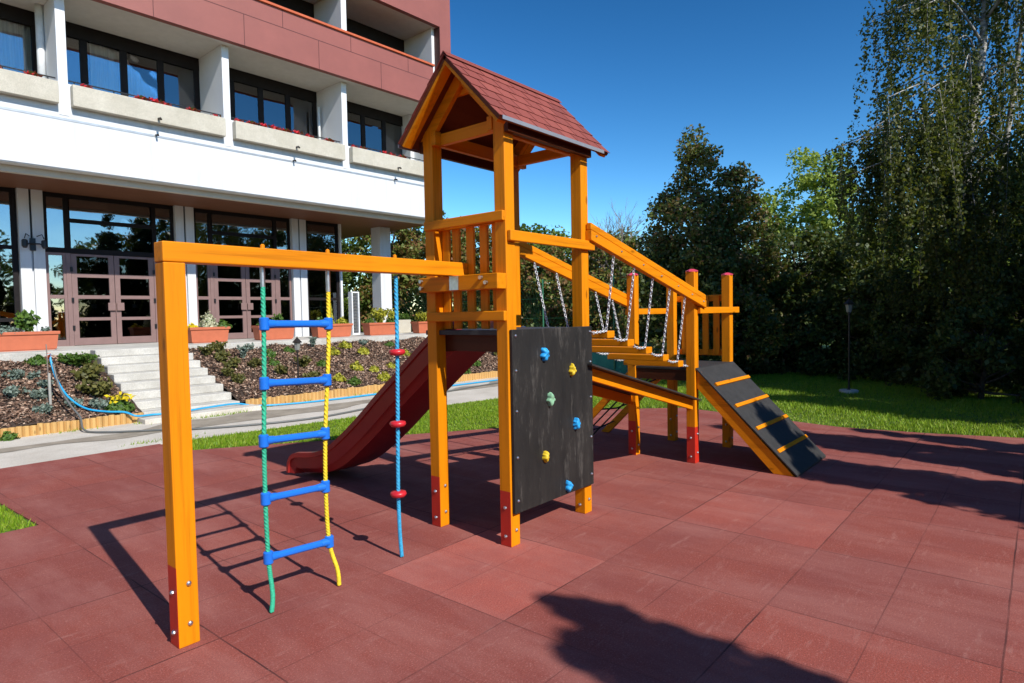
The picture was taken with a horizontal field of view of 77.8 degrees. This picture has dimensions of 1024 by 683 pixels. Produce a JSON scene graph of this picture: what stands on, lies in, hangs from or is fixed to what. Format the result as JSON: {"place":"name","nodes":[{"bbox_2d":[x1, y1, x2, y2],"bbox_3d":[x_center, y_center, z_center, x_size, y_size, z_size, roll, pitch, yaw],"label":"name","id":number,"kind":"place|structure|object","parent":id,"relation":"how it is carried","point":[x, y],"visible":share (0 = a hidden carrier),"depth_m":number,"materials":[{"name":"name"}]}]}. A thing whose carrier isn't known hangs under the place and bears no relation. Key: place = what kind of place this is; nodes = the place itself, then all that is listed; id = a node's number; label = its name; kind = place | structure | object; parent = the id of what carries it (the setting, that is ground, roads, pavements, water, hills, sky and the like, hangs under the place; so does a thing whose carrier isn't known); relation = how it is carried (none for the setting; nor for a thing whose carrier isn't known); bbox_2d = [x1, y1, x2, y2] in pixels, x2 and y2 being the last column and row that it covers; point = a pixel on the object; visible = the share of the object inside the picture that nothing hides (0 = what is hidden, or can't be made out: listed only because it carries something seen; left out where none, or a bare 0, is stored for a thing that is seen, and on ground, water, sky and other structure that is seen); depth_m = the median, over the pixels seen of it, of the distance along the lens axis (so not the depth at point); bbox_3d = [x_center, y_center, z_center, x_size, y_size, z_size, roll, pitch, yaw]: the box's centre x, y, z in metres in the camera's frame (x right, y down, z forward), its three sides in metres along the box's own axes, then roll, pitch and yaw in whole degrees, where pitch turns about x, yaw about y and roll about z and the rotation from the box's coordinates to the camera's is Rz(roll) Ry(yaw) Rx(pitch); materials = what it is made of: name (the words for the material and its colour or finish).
{"place":"outdoors","nodes":[
{"label":"outdoors","id":0,"kind":"place"},
{"bbox_2d":[0,356,141,428],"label":"bed soil","id":1,"kind":"structure","parent":0,"point":[13,424],"depth_m":9.99,"materials":[{"name":"brown soil"}]},
{"bbox_2d":[1,368,24,379],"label":"shrub","id":2,"kind":"object","parent":1,"relation":"on","point":[15,374],"visible":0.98,"depth_m":10.36,"materials":[{"name":"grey plant"}]},
{"bbox_2d":[2,384,27,397],"bbox_3d":[-7.673,0.783,9.768,0.291,0.255,0.280,-2,2,-13],"label":"shrub","id":3,"kind":"object","parent":1,"relation":"on","point":[12,391],"visible":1,"depth_m":9.75,"materials":[{"name":"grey plant"}]},
{"bbox_2d":[22,354,49,364],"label":"shrub","id":4,"kind":"object","parent":1,"relation":"on","point":[38,359],"visible":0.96,"depth_m":11.09,"materials":[{"name":"green plant"}]},
{"bbox_2d":[27,388,52,400],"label":"shrub","id":5,"kind":"object","parent":1,"relation":"on","point":[41,393],"visible":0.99,"depth_m":9.91,"materials":[{"name":"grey plant"}]},
{"bbox_2d":[32,402,52,413],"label":"shrub","id":6,"kind":"object","parent":1,"relation":"on","point":[43,408],"visible":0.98,"depth_m":9.55,"materials":[{"name":"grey plant"}]},
{"bbox_2d":[36,379,53,387],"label":"shrub","id":7,"kind":"object","parent":1,"relation":"on","point":[43,383],"visible":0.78,"depth_m":10.33,"materials":[{"name":"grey plant"}]},
{"bbox_2d":[46,344,51,405],"bbox_3d":[-7.301,0.538,10.024,0.064,1.000,0.349,-3,3,-35],"label":"standpipe","id":8,"kind":"object","parent":1,"relation":"on","point":[48,355],"visible":0.93,"depth_m":9.89,"materials":[{"name":"grey metal"}]},
{"bbox_2d":[49,356,497,416],"bbox_3d":[-2.781,0.541,13.255,11.065,1.124,1.066,-3,3,-39],"label":"blue hose","id":9,"kind":"object","parent":8,"relation":"attached to","point":[78,404],"visible":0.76,"depth_m":10.98,"materials":[{"name":"blue rubber"}]},
{"bbox_2d":[64,396,83,407],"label":"shrub","id":10,"kind":"object","parent":1,"relation":"on","point":[80,401],"visible":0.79,"depth_m":9.97,"materials":[{"name":"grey plant"}]},
{"bbox_2d":[57,352,99,367],"bbox_3d":[-7.806,0.336,11.421,0.656,0.313,0.558,0,3,24],"label":"shrub","id":11,"kind":"object","parent":1,"relation":"on","point":[76,359],"visible":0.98,"depth_m":11.31,"materials":[{"name":"green plant"}]},
{"bbox_2d":[70,360,106,382],"bbox_3d":[-7.310,0.537,10.980,0.530,0.432,0.520,-2,3,-29],"label":"shrub","id":12,"kind":"object","parent":1,"relation":"on","point":[88,371],"visible":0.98,"depth_m":10.88,"materials":[{"name":"green plant"}]},
{"bbox_2d":[75,376,113,396],"bbox_3d":[-6.820,0.786,10.405,0.566,0.424,0.534,-3,3,-40],"label":"shrub","id":13,"kind":"object","parent":1,"relation":"on","point":[99,388],"visible":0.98,"depth_m":10.33,"materials":[{"name":"green plant"}]},
{"bbox_2d":[88,398,108,409],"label":"shrub","id":14,"kind":"object","parent":1,"relation":"on","point":[97,404],"visible":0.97,"depth_m":10.08,"materials":[{"name":"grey plant"}]},
{"bbox_2d":[103,391,136,411],"bbox_3d":[-6.324,0.980,10.247,0.490,0.331,0.490,0,3,20],"label":"flowering plant","id":15,"kind":"object","parent":1,"relation":"on","point":[120,403],"visible":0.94,"depth_m":10.17,"materials":[{"name":"yellow plant"}]},
{"bbox_2d":[0,332,427,391],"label":"terrace","id":16,"kind":"structure","parent":0,"point":[16,356],"depth_m":14.17,"materials":[{"name":"concrete"}]},
{"bbox_2d":[0,331,59,351],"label":"flower box","id":17,"kind":"object","parent":16,"relation":"on","point":[25,341],"visible":1,"depth_m":12.00,"materials":[{"name":"ceramic"}]},
{"bbox_2d":[0,325,20,334],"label":"potted plant","id":18,"kind":"object","parent":17,"relation":"in","point":[5,328],"visible":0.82,"depth_m":11.81,"materials":[{"name":"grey plant"}]},
{"bbox_2d":[13,309,40,331],"bbox_3d":[-9.246,-0.370,12.101,0.450,0.511,0.321,-2,3,-22],"label":"potted plant","id":19,"kind":"object","parent":17,"relation":"on","point":[25,320],"visible":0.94,"depth_m":12.06,"materials":[{"name":"green plant"}]},
{"bbox_2d":[188,326,229,342],"bbox_3d":[-7.035,-0.154,14.653,0.395,0.360,0.915,1,3,41],"label":"flower box","id":20,"kind":"object","parent":16,"relation":"on","point":[205,334],"visible":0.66,"depth_m":14.50,"materials":[{"name":"ceramic"}]},
{"bbox_2d":[198,311,217,326],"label":"potted plant","id":21,"kind":"object","parent":20,"relation":"on","point":[208,320],"visible":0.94,"depth_m":14.60,"materials":[{"name":"beige plant"}]},
{"bbox_2d":[214,319,232,328],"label":"potted plant","id":22,"kind":"object","parent":20,"relation":"in","point":[222,323],"visible":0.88,"depth_m":14.86,"materials":[{"name":"green plant"}]},
{"bbox_2d":[251,326,293,339],"bbox_3d":[-5.957,-0.226,15.888,0.395,0.360,0.995,1,3,41],"label":"flower box","id":23,"kind":"object","parent":16,"relation":"on","point":[278,333],"visible":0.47,"depth_m":15.76,"materials":[{"name":"ceramic"}]},
{"bbox_2d":[311,323,352,337],"bbox_3d":[-4.867,-0.297,17.137,0.395,0.360,1.115,1,3,41],"label":"flower box","id":24,"kind":"object","parent":16,"relation":"on","point":[340,330],"visible":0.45,"depth_m":17.06,"materials":[{"name":"plastic"}]},
{"bbox_2d":[348,292,359,334],"bbox_3d":[-4.794,-0.858,19.280,0.180,1.300,0.270,1,3,41],"label":"louvred screen","id":25,"kind":"object","parent":16,"relation":"on","point":[354,310],"visible":0.98,"depth_m":19.25,"materials":[{"name":"grey metal"}]},
{"bbox_2d":[361,322,394,335],"bbox_3d":[-3.806,-0.367,18.353,0.395,0.360,1.045,1,3,41],"label":"flower box","id":26,"kind":"object","parent":16,"relation":"on","point":[383,328],"visible":0.84,"depth_m":18.12,"materials":[{"name":"ceramic"}]},
{"bbox_2d":[370,307,389,322],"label":"potted plant","id":27,"kind":"object","parent":26,"relation":"in","point":[378,315],"visible":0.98,"depth_m":18.25,"materials":[{"name":"yellow plant"}]},
{"bbox_2d":[398,320,410,332],"bbox_3d":[-3.733,-0.488,20.520,0.440,0.420,0.840,1,3,41],"label":"concrete planter","id":28,"kind":"object","parent":16,"relation":"on","point":[404,326],"visible":0.44,"depth_m":20.49,"materials":[{"name":"white concrete"}]},
{"bbox_2d":[410,321,427,332],"bbox_3d":[-2.650,-0.444,19.678,0.395,0.360,0.965,1,3,41],"label":"flower box","id":29,"kind":"object","parent":16,"relation":"on","point":[419,327],"visible":0.41,"depth_m":19.35,"materials":[{"name":"plastic"}]},
{"bbox_2d":[414,311,426,321],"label":"potted plant","id":30,"kind":"object","parent":29,"relation":"in","point":[422,317],"visible":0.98,"depth_m":19.41,"materials":[{"name":"yellow plant"}]},
{"bbox_2d":[0,0,450,346],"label":"hotel building","id":31,"kind":"structure","parent":0,"point":[108,180],"depth_m":14.78,"materials":[{"name":"white paint"}]},
{"bbox_2d":[0,187,21,331],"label":"window","id":32,"kind":"structure","parent":31,"relation":"in","point":[9,273],"depth_m":13.28,"materials":[{"name":"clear glass"}]},
{"bbox_2d":[0,18,36,72],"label":"window","id":33,"kind":"structure","parent":31,"relation":"in","point":[17,40],"depth_m":12.54,"materials":[{"name":"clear glass"}]},
{"bbox_2d":[70,254,116,344],"bbox_3d":[-9.512,-0.950,14.436,0.119,2.040,0.863,1,3,41],"label":"door","id":34,"kind":"structure","parent":31,"relation":"in","point":[93,286],"depth_m":14.45,"materials":[{"name":"brown glass"}]},
{"bbox_2d":[42,191,173,257],"bbox_3d":[-9.269,-2.648,14.727,0.070,1.298,2.650,1,3,41],"label":"window","id":35,"kind":"structure","parent":31,"relation":"in","point":[98,226],"depth_m":14.58,"materials":[{"name":"black glass"}]},
{"bbox_2d":[113,256,156,343],"bbox_3d":[-8.938,-0.988,15.092,0.119,2.040,0.863,1,3,41],"label":"door","id":36,"kind":"structure","parent":31,"relation":"in","point":[135,300],"depth_m":15.09,"materials":[{"name":"brown glass"}]},
{"bbox_2d":[78,39,199,109],"bbox_3d":[-8.432,-5.793,13.988,0.182,1.652,2.950,1,3,41],"label":"window","id":37,"kind":"structure","parent":31,"relation":"in","point":[138,75],"depth_m":14.11,"materials":[{"name":"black glass"}]},
{"bbox_2d":[213,265,246,338],"bbox_3d":[-7.457,-1.086,16.790,0.119,2.040,0.863,1,3,41],"label":"door","id":38,"kind":"structure","parent":31,"relation":"in","point":[229,281],"depth_m":16.85,"materials":[{"name":"brown glass"}]},
{"bbox_2d":[193,208,289,249],"bbox_3d":[-7.213,-2.783,17.083,0.070,1.298,2.650,1,3,41],"label":"window","id":39,"kind":"structure","parent":31,"relation":"in","point":[226,228],"depth_m":17.00,"materials":[{"name":"black glass"}]},
{"bbox_2d":[245,267,276,337],"bbox_3d":[-6.881,-1.124,17.451,0.119,2.040,0.863,1,3,41],"label":"door","id":40,"kind":"structure","parent":31,"relation":"in","point":[252,274],"depth_m":17.36,"materials":[{"name":"brown glass"}]},
{"bbox_2d":[229,80,317,138],"bbox_3d":[-6.335,-5.928,16.307,0.070,1.652,2.950,1,3,41],"label":"window","id":41,"kind":"structure","parent":31,"relation":"in","point":[247,102],"depth_m":16.44,"materials":[{"name":"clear glass"}]},
{"bbox_2d":[306,221,340,335],"bbox_3d":[-5.644,-1.856,18.902,0.070,3.358,1.130,1,3,41],"label":"window","id":42,"kind":"structure","parent":31,"relation":"in","point":[320,236],"depth_m":18.86,"materials":[{"name":"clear glass"}]},
{"bbox_2d":[347,111,401,155],"bbox_3d":[-4.282,-6.063,18.660,0.070,1.652,2.940,1,3,41],"label":"window","id":43,"kind":"structure","parent":31,"relation":"in","point":[368,132],"depth_m":18.85,"materials":[{"name":"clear glass"}]},
{"bbox_2d":[0,336,497,427],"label":"bark mulch","id":44,"kind":"object","parent":0,"point":[57,364],"visible":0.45,"depth_m":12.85,"materials":[{"name":"brown wood"}]},
{"bbox_2d":[197,344,214,355],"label":"shrub","id":45,"kind":"object","parent":44,"relation":"on","point":[206,350],"visible":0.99,"depth_m":13.16,"materials":[{"name":"green plant"}]},
{"bbox_2d":[208,340,227,350],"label":"shrub","id":46,"kind":"object","parent":44,"relation":"on","point":[219,346],"visible":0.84,"depth_m":13.59,"materials":[{"name":"green plant"}]},
{"bbox_2d":[213,349,231,361],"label":"shrub","id":47,"kind":"object","parent":44,"relation":"on","point":[220,356],"visible":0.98,"depth_m":13.12,"materials":[{"name":"green plant"}]},
{"bbox_2d":[220,367,234,376],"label":"shrub","id":48,"kind":"object","parent":44,"relation":"on","point":[227,371],"visible":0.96,"depth_m":12.41,"materials":[{"name":"green plant"}]},
{"bbox_2d":[222,356,240,368],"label":"shrub","id":49,"kind":"object","parent":44,"relation":"on","point":[233,362],"visible":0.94,"depth_m":12.81,"materials":[{"name":"green plant"}]},
{"bbox_2d":[231,373,245,383],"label":"shrub","id":50,"kind":"object","parent":44,"relation":"on","point":[238,378],"visible":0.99,"depth_m":12.15,"materials":[{"name":"green plant"}]},
{"bbox_2d":[237,344,247,357],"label":"shrub","id":51,"kind":"object","parent":44,"relation":"on","point":[244,350],"visible":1,"depth_m":13.50,"materials":[{"name":"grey plant"}]},
{"bbox_2d":[246,357,261,367],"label":"shrub","id":52,"kind":"object","parent":44,"relation":"on","point":[256,362],"visible":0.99,"depth_m":13.11,"materials":[{"name":"green plant"}]},
{"bbox_2d":[273,364,288,374],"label":"shrub","id":53,"kind":"object","parent":44,"relation":"on","point":[280,370],"visible":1,"depth_m":13.01,"materials":[{"name":"green plant"}]},
{"bbox_2d":[292,336,301,386],"bbox_3d":[-4.298,0.409,12.736,0.182,1.020,0.210,1,3,40],"label":"garden lantern","id":54,"kind":"object","parent":44,"relation":"on","point":[296,341],"visible":0.83,"depth_m":12.70,"materials":[{"name":"brown metal"}]},
{"bbox_2d":[293,355,311,367],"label":"shrub","id":55,"kind":"object","parent":44,"relation":"on","point":[304,360],"visible":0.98,"depth_m":13.80,"materials":[{"name":"green plant"}]},
{"bbox_2d":[300,370,320,377],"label":"shrub","id":56,"kind":"object","parent":44,"relation":"on","point":[314,373],"visible":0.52,"depth_m":13.15,"materials":[{"name":"green plant"}]},
{"bbox_2d":[331,373,345,381],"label":"shrub","id":57,"kind":"object","parent":44,"relation":"on","point":[338,377],"visible":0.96,"depth_m":13.48,"materials":[{"name":"yellow plant"}]},
{"bbox_2d":[337,340,351,348],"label":"shrub","id":58,"kind":"object","parent":44,"relation":"on","point":[345,344],"visible":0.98,"depth_m":15.60,"materials":[{"name":"yellow plant"}]},
{"bbox_2d":[346,376,362,385],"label":"shrub","id":59,"kind":"object","parent":44,"relation":"on","point":[355,380],"visible":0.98,"depth_m":13.49,"materials":[{"name":"green plant"}]},
{"bbox_2d":[350,360,363,370],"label":"shrub","id":60,"kind":"object","parent":44,"relation":"on","point":[356,366],"visible":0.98,"depth_m":14.34,"materials":[{"name":"yellow plant"}]},
{"bbox_2d":[245,371,497,404],"bbox_3d":[-2.079,0.961,14.671,0.080,0.187,8.382,1,3,41],"label":"log edging","id":61,"kind":"object","parent":44,"relation":"on","point":[318,395],"visible":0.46,"depth_m":12.89,"materials":[{"name":"beige wood"}]},
{"bbox_2d":[377,371,390,380],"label":"shrub","id":62,"kind":"object","parent":44,"relation":"on","point":[383,376],"visible":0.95,"depth_m":14.20,"materials":[{"name":"yellow plant"}]},
{"bbox_2d":[0,377,641,467],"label":"path","id":63,"kind":"structure","parent":0,"point":[38,454],"depth_m":9.18,"materials":[{"name":"concrete"}]},
{"bbox_2d":[0,431,20,440],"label":"weed","id":64,"kind":"object","parent":63,"relation":"on","point":[8,436],"visible":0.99,"depth_m":8.78,"materials":[{"name":"green plant"}]},
{"bbox_2d":[0,381,497,452],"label":"sand strip","id":65,"kind":"object","parent":63,"relation":"on","point":[244,416],"visible":0.56,"depth_m":10.26,"materials":[{"name":"beige sand"}]},
{"bbox_2d":[52,363,497,432],"bbox_3d":[-2.079,0.632,12.454,11.132,0.985,2.371,-3,3,-38],"label":"grey hose","id":66,"kind":"object","parent":63,"relation":"on","point":[68,402],"visible":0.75,"depth_m":9.64,"materials":[{"name":"grey rubber"}]},
{"bbox_2d":[0,408,1023,682],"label":"rubber paving","id":67,"kind":"structure","parent":0,"point":[868,556],"depth_m":4.00,"materials":[{"name":"red rubber"}]},
{"bbox_2d":[154,50,825,648],"bbox_3d":[-0.021,-0.366,6.179,6.297,3.437,3.404,-3,3,-34],"label":"play structure","id":68,"kind":"object","parent":67,"relation":"on","point":[552,382],"visible":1,"depth_m":4.75,"materials":[{"name":"orange wood"}]},
{"bbox_2d":[258,267,340,612],"bbox_3d":[-1.206,0.529,3.626,0.090,1.885,0.486,1,3,40],"label":"rope ladder","id":69,"kind":"object","parent":68,"relation":"hanging from","point":[265,441],"visible":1,"depth_m":3.58,"materials":[{"name":"plastic"}]},
{"bbox_2d":[389,276,406,557],"bbox_3d":[-0.756,0.504,4.197,0.110,1.874,0.130,1,3,40],"label":"climbing rope","id":70,"kind":"object","parent":68,"relation":"hanging from","point":[398,494],"visible":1,"depth_m":4.18,"materials":[{"name":"blue fabric"}]},
{"bbox_2d":[521,255,687,366],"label":"chain bridge","id":71,"kind":"structure","parent":68,"relation":"hanging from","point":[627,351],"depth_m":6.14,"materials":[{"name":"orange wood"}]},
{"bbox_2d":[0,340,1023,532],"bbox_3d":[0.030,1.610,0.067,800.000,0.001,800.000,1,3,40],"label":"lawn","id":72,"kind":"structure","parent":0,"point":[746,373],"depth_m":9.79,"materials":[{"name":"green plant"}]},
{"bbox_2d":[0,412,143,437],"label":"log edging","id":73,"kind":"object","parent":72,"relation":"on","point":[73,425],"visible":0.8,"depth_m":9.47,"materials":[{"name":"beige wood"}]},
{"bbox_2d":[90,347,260,424],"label":"staircase","id":74,"kind":"structure","parent":72,"relation":"on","point":[134,371],"depth_m":11.49,"materials":[{"name":"concrete"}]},
{"bbox_2d":[342,272,366,320],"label":"tree","id":75,"kind":"object","parent":72,"relation":"on","point":[350,277],"visible":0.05,"depth_m":25.82,"materials":[{"name":"green plant"}]},
{"bbox_2d":[341,237,371,332],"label":"tree","id":76,"kind":"object","parent":72,"relation":"on","point":[351,243],"visible":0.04,"depth_m":27.78,"materials":[{"name":"green plant"}]},
{"bbox_2d":[342,238,414,320],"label":"tree","id":77,"kind":"object","parent":72,"relation":"on","point":[347,285],"visible":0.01,"depth_m":33.27,"materials":[{"name":"green plant"}]},
{"bbox_2d":[349,227,426,331],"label":"tree","id":78,"kind":"object","parent":72,"relation":"on","point":[404,245],"visible":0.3,"depth_m":25.60,"materials":[{"name":"green plant"}]},
{"bbox_2d":[359,226,476,330],"bbox_3d":[-4.002,-3.041,32.435,7.803,6.900,9.167,1,3,40],"label":"tree","id":79,"kind":"object","parent":72,"relation":"on","point":[402,274],"depth_m":31.50,"materials":[{"name":"green plant"}]},
{"bbox_2d":[391,210,491,331],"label":"tree","id":80,"kind":"object","parent":72,"relation":"on","point":[463,253],"visible":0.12,"depth_m":25.54,"materials":[{"name":"green plant"}]},
{"bbox_2d":[451,225,560,328],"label":"tree","id":81,"kind":"object","parent":72,"relation":"on","point":[536,312],"visible":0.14,"depth_m":23.59,"materials":[{"name":"green plant"}]},
{"bbox_2d":[392,275,676,373],"bbox_3d":[-0.158,-0.453,18.903,10.552,2.650,0.364,1,3,38],"label":"hedge","id":82,"kind":"object","parent":72,"relation":"on","point":[610,364],"visible":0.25,"depth_m":16.82,"materials":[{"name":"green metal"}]},
{"bbox_2d":[491,235,615,330],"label":"tree","id":83,"kind":"object","parent":72,"relation":"on","point":[555,251],"visible":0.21,"depth_m":22.71,"materials":[{"name":"green plant"}]},
{"bbox_2d":[520,223,596,323],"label":"tree","id":84,"kind":"object","parent":72,"relation":"on","point":[538,230],"visible":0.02,"depth_m":30.15,"materials":[{"name":"green plant"}]},
{"bbox_2d":[521,227,640,326],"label":"tree","id":85,"kind":"object","parent":72,"relation":"on","point":[564,251],"depth_m":28.34,"materials":[{"name":"green plant"}]},
{"bbox_2d":[550,233,659,338],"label":"tree","id":86,"kind":"object","parent":72,"relation":"on","point":[597,252],"visible":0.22,"depth_m":21.74,"materials":[{"name":"green plant"}]},
{"bbox_2d":[590,201,647,284],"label":"bare tree","id":87,"kind":"object","parent":72,"relation":"on","point":[622,229],"visible":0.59,"depth_m":22.67,"materials":[{"name":"brown plant"}]},
{"bbox_2d":[598,228,788,372],"bbox_3d":[4.629,-1.004,15.948,4.062,3.854,4.276,-3,3,-34],"label":"tree","id":88,"kind":"object","parent":72,"relation":"on","point":[767,325],"visible":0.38,"depth_m":15.26,"materials":[{"name":"green plant"}]},
{"bbox_2d":[608,123,815,370],"bbox_3d":[4.816,-2.442,16.577,5.661,6.677,5.409,1,3,40],"label":"tree","id":89,"kind":"object","parent":72,"relation":"on","point":[671,207],"visible":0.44,"depth_m":16.12,"materials":[{"name":"green plant"}]},
{"bbox_2d":[678,161,826,369],"bbox_3d":[6.256,-1.987,17.020,3.975,5.673,4.305,-1,2,10],"label":"tree","id":90,"kind":"object","parent":72,"relation":"on","point":[737,175],"visible":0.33,"depth_m":16.28,"materials":[{"name":"green plant"}]},
{"bbox_2d":[721,224,874,374],"bbox_3d":[7.512,-1.130,16.593,3.933,3.954,4.082,1,3,40],"label":"tree","id":91,"kind":"object","parent":72,"relation":"on","point":[792,279],"visible":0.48,"depth_m":15.74,"materials":[{"name":"green plant"}]},
{"bbox_2d":[756,146,867,343],"bbox_3d":[12.256,-3.686,25.812,4.661,8.100,4.528,1,3,40],"label":"tree","id":92,"kind":"object","parent":72,"relation":"on","point":[809,182],"visible":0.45,"depth_m":24.96,"materials":[{"name":"green plant"}]},
{"bbox_2d":[772,229,912,370],"bbox_3d":[8.704,-1.131,17.227,4.421,3.868,4.563,1,3,40],"label":"tree","id":93,"kind":"object","parent":72,"relation":"on","point":[808,270],"visible":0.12,"depth_m":16.54,"materials":[{"name":"green plant"}]},
{"bbox_2d":[839,389,858,393],"bbox_3d":[6.495,0.957,12.238,0.331,0.060,0.340,1,3,40],"label":"footing","id":94,"kind":"object","parent":72,"relation":"on","point":[847,391],"visible":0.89,"depth_m":12.13,"materials":[{"name":"concrete"}]},
{"bbox_2d":[844,298,854,389],"bbox_3d":[6.478,0.076,12.202,0.182,1.820,0.210,1,3,40],"label":"garden lantern","id":95,"kind":"object","parent":94,"relation":"on","point":[848,303],"visible":0.91,"depth_m":12.18,"materials":[{"name":"brown metal"}]},
{"bbox_2d":[796,268,944,381],"bbox_3d":[8.101,-0.403,14.507,3.010,2.631,2.783,1,3,40],"label":"bush","id":96,"kind":"object","parent":72,"relation":"on","point":[863,363],"visible":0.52,"depth_m":14.40,"materials":[{"name":"green plant"}]},
{"bbox_2d":[812,0,1023,393],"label":"weeping birch","id":97,"kind":"object","parent":72,"relation":"on","point":[952,141],"visible":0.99,"depth_m":11.28,"materials":[{"name":"green plant"}]},
{"bbox_2d":[834,156,1003,341],"bbox_3d":[11.139,-2.196,17.489,5.098,5.880,5.789,1,3,40],"label":"tree","id":98,"kind":"object","parent":72,"relation":"on","point":[898,246],"visible":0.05,"depth_m":17.30,"materials":[{"name":"green plant"}]},
{"bbox_2d":[912,295,1023,403],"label":"bush","id":99,"kind":"object","parent":72,"relation":"on","point":[990,357],"visible":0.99,"depth_m":10.71,"materials":[{"name":"green plant"}]},
{"bbox_2d":[923,155,1023,348],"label":"tree","id":100,"kind":"object","parent":72,"relation":"on","point":[1008,258],"visible":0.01,"depth_m":15.36,"materials":[{"name":"green plant"}]},
{"bbox_2d":[944,219,1023,378],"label":"tree","id":101,"kind":"object","parent":72,"relation":"on","point":[1021,260],"depth_m":13.16,"materials":[{"name":"green plant"}]},
{"bbox_2d":[986,270,1023,393],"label":"tree","id":102,"kind":"object","parent":72,"relation":"on","point":[1014,319],"visible":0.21,"depth_m":11.49,"materials":[{"name":"green plant"}]},
{"bbox_2d":[341,0,1023,310],"label":"sky","id":103,"kind":"structure","parent":0,"point":[767,79],"materials":[{"name":"blue"}]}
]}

